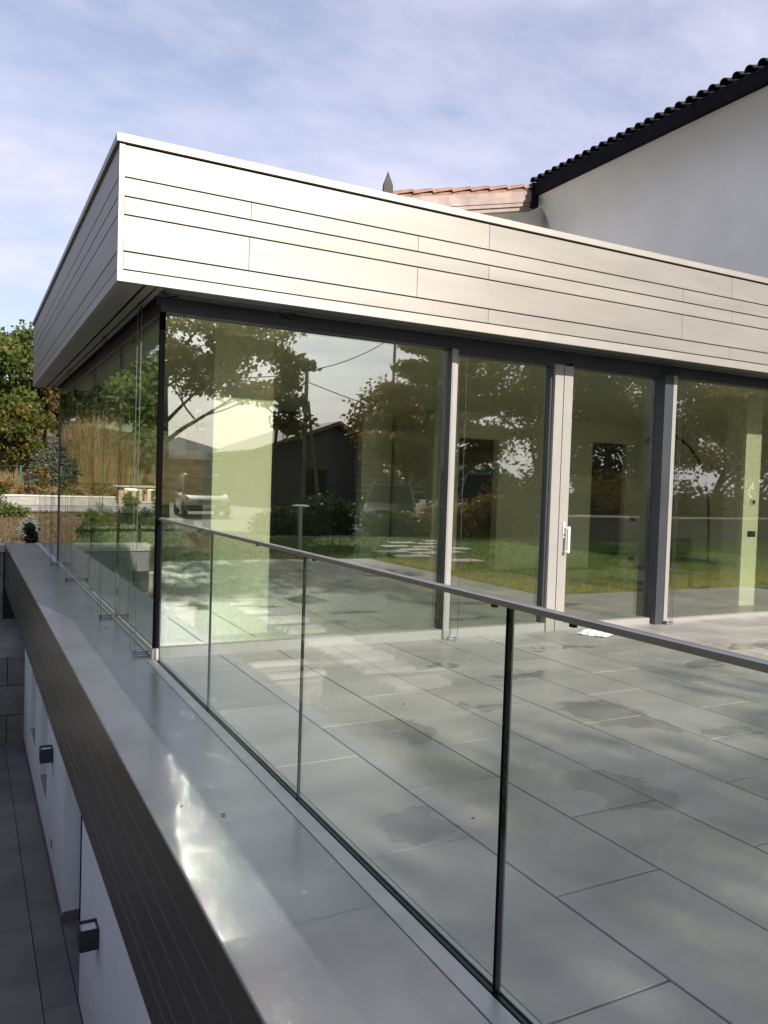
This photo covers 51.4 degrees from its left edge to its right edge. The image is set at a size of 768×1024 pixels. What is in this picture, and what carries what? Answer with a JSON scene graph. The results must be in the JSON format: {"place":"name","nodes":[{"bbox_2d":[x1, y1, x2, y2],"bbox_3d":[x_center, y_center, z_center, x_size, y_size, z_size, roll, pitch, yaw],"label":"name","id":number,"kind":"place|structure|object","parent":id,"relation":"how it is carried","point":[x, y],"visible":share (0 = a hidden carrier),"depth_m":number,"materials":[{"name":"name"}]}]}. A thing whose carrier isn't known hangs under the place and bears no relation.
{"place":"outdoors","nodes":[
{"label":"outdoors","id":0,"kind":"place"},
{"bbox_2d":[0,742,82,1023],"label":"patio","id":1,"kind":"structure","parent":0,"point":[39,965],"depth_m":7.60,"materials":[{"name":"grey tile"}]},
{"bbox_2d":[0,543,24,744],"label":"retaining wall","id":2,"kind":"structure","parent":1,"relation":"on","point":[12,663],"depth_m":12.73,"materials":[{"name":"concrete"}]},
{"bbox_2d":[23,649,150,1023],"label":"storey wall","id":3,"kind":"structure","parent":1,"relation":"on","point":[109,991],"depth_m":7.63,"materials":[{"name":"paint"}]},
{"bbox_2d":[31,728,34,743],"bbox_3d":[-4.739,2.436,11.156,0.290,1.419,0.798,1,2,-28],"label":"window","id":4,"kind":"structure","parent":3,"relation":"in","point":[32,729],"depth_m":11.22,"materials":[{"name":"glass"}]},
{"bbox_2d":[40,774,46,797],"bbox_3d":[-3.957,2.567,9.662,0.290,1.529,0.818,1,2,-28],"label":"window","id":5,"kind":"structure","parent":3,"relation":"in","point":[43,777],"depth_m":9.77,"materials":[{"name":"glass"}]},
{"bbox_2d":[39,745,52,763],"bbox_3d":[-3.652,2.618,8.627,0.130,0.150,0.150,1,2,-28],"label":"wall lamp","id":6,"kind":"object","parent":3,"relation":"attached to","point":[45,753],"visible":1,"depth_m":8.57,"materials":[{"name":"black metal"}]},
{"bbox_2d":[79,816,81,920],"bbox_3d":[-2.590,2.957,7.144,0.080,2.050,1.259,1,2,-28],"label":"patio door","id":7,"kind":"structure","parent":3,"relation":"in","point":[81,816],"depth_m":7.66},
{"bbox_2d":[77,918,98,953],"bbox_3d":[-2.097,2.999,5.653,0.130,0.150,0.150,1,2,-28],"label":"wall lamp","id":8,"kind":"object","parent":3,"relation":"attached to","point":[88,935],"visible":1,"depth_m":5.60,"materials":[{"name":"black metal"}]},
{"bbox_2d":[4,543,489,1023],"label":"metal ledge","id":9,"kind":"object","parent":3,"relation":"on","point":[256,904],"visible":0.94,"depth_m":3.19,"materials":[{"name":"grey metal"}]},
{"bbox_2d":[36,490,57,561],"bbox_3d":[-6.121,0.177,14.487,0.080,1.080,3.780,1,2,-28],"label":"glass railing","id":10,"kind":"object","parent":9,"relation":"on","point":[47,534],"visible":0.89,"depth_m":14.27,"materials":[{"name":"clear glass"}]},
{"bbox_2d":[146,518,767,1023],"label":"glass railing","id":11,"kind":"object","parent":9,"relation":"on","point":[478,986],"visible":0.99,"depth_m":2.51,"materials":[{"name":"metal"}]},
{"bbox_2d":[0,505,162,512],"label":"garden path","id":12,"kind":"structure","parent":0,"point":[144,509],"depth_m":33.43,"materials":[{"name":"concrete"}]},
{"bbox_2d":[0,434,203,504],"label":"earth bank","id":13,"kind":"structure","parent":0,"point":[182,479],"depth_m":44.76,"materials":[{"name":"brown soil"}]},
{"bbox_2d":[0,477,16,489],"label":"bank shrub","id":14,"kind":"object","parent":13,"relation":"on","point":[10,483],"visible":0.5,"depth_m":38.88,"materials":[{"name":"brown plant"}]},
{"bbox_2d":[0,319,48,413],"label":"broadleaf tree","id":15,"kind":"object","parent":13,"relation":"on","point":[15,350],"visible":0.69,"depth_m":41.78,"materials":[{"name":"green plant"}]},
{"bbox_2d":[14,483,39,494],"bbox_3d":[-17.180,-1.001,38.453,1.290,0.774,1.049,1,2,-28],"label":"bank shrub","id":16,"kind":"object","parent":13,"relation":"on","point":[28,487],"visible":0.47,"depth_m":38.47,"materials":[{"name":"brown plant"}]},
{"bbox_2d":[0,395,58,477],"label":"broadleaf tree","id":17,"kind":"object","parent":13,"relation":"on","point":[21,423],"visible":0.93,"depth_m":40.37,"materials":[{"name":"green plant"}]},
{"bbox_2d":[5,351,59,444],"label":"broadleaf tree","id":18,"kind":"object","parent":13,"relation":"on","point":[28,379],"visible":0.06,"depth_m":43.94,"materials":[{"name":"green plant"}]},
{"bbox_2d":[25,439,58,488],"bbox_3d":[-16.887,-2.388,39.961,2.137,2.692,1.506,1,2,-28],"label":"grey shrub","id":19,"kind":"object","parent":13,"relation":"on","point":[32,477],"visible":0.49,"depth_m":39.72,"materials":[{"name":"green plant"}]},
{"bbox_2d":[33,464,50,489],"bbox_3d":[-15.861,-1.266,37.009,0.801,1.896,0.635,1,2,-28],"label":"yellow shrub","id":20,"kind":"object","parent":13,"relation":"on","point":[37,470],"visible":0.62,"depth_m":36.88,"materials":[{"name":"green plant"}]},
{"bbox_2d":[33,449,57,485],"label":"tall dry grass","id":21,"kind":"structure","parent":13,"relation":"on","point":[49,471],"depth_m":40.15,"materials":[{"name":"beige plant"}]},
{"bbox_2d":[37,390,59,436],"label":"broadleaf tree","id":22,"kind":"object","parent":13,"relation":"on","point":[56,407],"visible":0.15,"depth_m":43.27,"materials":[{"name":"green plant"}]},
{"bbox_2d":[0,437,115,504],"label":"weeds","id":23,"kind":"object","parent":13,"relation":"on","point":[36,492],"visible":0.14,"depth_m":40.32,"materials":[{"name":"brown plant"}]},
{"bbox_2d":[112,398,134,426],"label":"broadleaf tree","id":24,"kind":"object","parent":13,"relation":"on","point":[115,409],"visible":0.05,"depth_m":54.25,"materials":[{"name":"green plant"}]},
{"bbox_2d":[126,399,194,445],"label":"broadleaf tree","id":25,"kind":"object","parent":13,"relation":"on","point":[150,409],"visible":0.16,"depth_m":56.54,"materials":[{"name":"green plant"}]},
{"bbox_2d":[7,428,203,542],"bbox_3d":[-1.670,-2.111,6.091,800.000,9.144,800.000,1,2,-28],"label":"ground","id":26,"kind":"structure","parent":0,"point":[190,514],"depth_m":35.21,"materials":[{"name":"green plant"}]},
{"bbox_2d":[0,494,38,504],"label":"garden wall","id":27,"kind":"structure","parent":26,"relation":"on","point":[21,499],"depth_m":34.91,"materials":[{"name":"concrete"}]},
{"bbox_2d":[0,465,57,498],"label":"wire fence","id":28,"kind":"object","parent":26,"relation":"on","point":[5,490],"visible":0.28,"depth_m":35.55,"materials":[{"name":"green paint"}]},
{"bbox_2d":[0,513,173,545],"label":"planting bed","id":29,"kind":"object","parent":26,"relation":"on","point":[13,527],"visible":0.15,"depth_m":24.87,"materials":[{"name":"green plant"}]},
{"bbox_2d":[0,500,30,517],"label":"green shrub","id":30,"kind":"object","parent":29,"relation":"on","point":[13,510],"visible":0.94,"depth_m":27.84,"materials":[{"name":"green plant"}]},
{"bbox_2d":[16,515,37,540],"bbox_3d":[-9.447,0.464,21.378,0.898,0.810,0.731,1,2,-28],"label":"silver shrub","id":31,"kind":"object","parent":29,"relation":"on","point":[26,521],"visible":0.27,"depth_m":21.25,"materials":[{"name":"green plant"}]},
{"bbox_2d":[22,522,37,542],"bbox_3d":[-7.857,0.628,17.913,0.505,0.827,0.426,1,2,-28],"label":"dark shrub","id":32,"kind":"object","parent":29,"relation":"on","point":[28,529],"visible":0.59,"depth_m":17.81,"materials":[{"name":"green plant"}]},
{"bbox_2d":[33,509,142,510],"bbox_3d":[-17.767,-0.168,28.098,20.000,0.009,0.200,1,2,-28],"label":"path edging","id":33,"kind":"object","parent":26,"relation":"on","point":[112,510],"visible":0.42,"depth_m":31.96,"materials":[{"name":"grey concrete"}]},
{"bbox_2d":[0,509,184,542],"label":"weeds","id":34,"kind":"object","parent":26,"relation":"on","point":[112,530],"visible":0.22,"depth_m":24.55,"materials":[{"name":"brown plant"}]},
{"bbox_2d":[3,375,204,441],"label":"distant woodland","id":35,"kind":"object","parent":26,"relation":"on","point":[197,424],"visible":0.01,"depth_m":75.72,"materials":[{"name":"green plant"}]},
{"bbox_2d":[382,58,767,582],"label":"white house","id":36,"kind":"structure","parent":26,"relation":"on","point":[687,179],"depth_m":14.29,"materials":[{"name":"paint"}]},
{"bbox_2d":[109,543,201,560],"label":"terrace","id":37,"kind":"structure","parent":0,"point":[178,551],"depth_m":15.30,"materials":[{"name":"ceramic"}]},
{"bbox_2d":[0,0,767,647],"label":"sky","id":38,"kind":"structure","parent":0,"point":[435,94],"materials":[{"name":"blue"}]},
{"bbox_2d":[160,615,767,1023],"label":"terrace","id":39,"kind":"structure","parent":0,"point":[636,879],"depth_m":3.74,"materials":[{"name":"ceramic"}]},
{"bbox_2d":[32,132,767,659],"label":"glass pavilion","id":40,"kind":"structure","parent":39,"relation":"on","point":[428,390],"depth_m":8.05,"materials":[{"name":"metal"}]},
{"bbox_2d":[455,438,493,568],"bbox_3d":[1.503,-0.136,13.709,0.806,2.229,0.040,1,2,-28],"label":"interior door","id":41,"kind":"structure","parent":40,"relation":"in","point":[476,476],"depth_m":13.71,"materials":[{"name":"clear glass"}]},
{"bbox_2d":[458,350,660,630],"bbox_3d":[1.775,-0.145,7.991,2.568,2.672,0.190,1,2,-28],"label":"sliding door","id":42,"kind":"structure","parent":40,"relation":"in","point":[554,541],"depth_m":7.94,"materials":[{"name":"metal"}]},
{"bbox_2d":[588,442,622,565],"bbox_3d":[4.122,-0.136,15.014,0.836,2.309,0.040,1,2,-28],"label":"interior door","id":43,"kind":"structure","parent":40,"relation":"in","point":[606,479],"depth_m":15.01,"materials":[{"name":"clear glass"}]},
{"bbox_2d":[644,434,717,589],"bbox_3d":[4.334,-0.003,11.605,1.490,2.290,0.320,1,2,-28],"label":"arc floor lamp","id":44,"kind":"object","parent":40,"relation":"on","point":[647,441],"visible":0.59,"depth_m":11.83,"materials":[{"name":"black metal"}]},
{"bbox_2d":[669,538,715,591],"bbox_3d":[4.503,0.774,11.745,0.560,0.741,0.520,1,2,-28],"label":"dark armchair","id":45,"kind":"object","parent":40,"relation":"on","point":[680,555],"visible":0.81,"depth_m":11.63,"materials":[{"name":"green fabric"}]},
{"bbox_2d":[577,628,612,636],"bbox_3d":[2.114,1.187,7.915,0.323,0.030,0.382,3,2,36],"label":"cloth","id":46,"kind":"object","parent":39,"relation":"on","point":[591,632],"visible":0.69,"depth_m":7.82,"materials":[{"name":"white fabric"}]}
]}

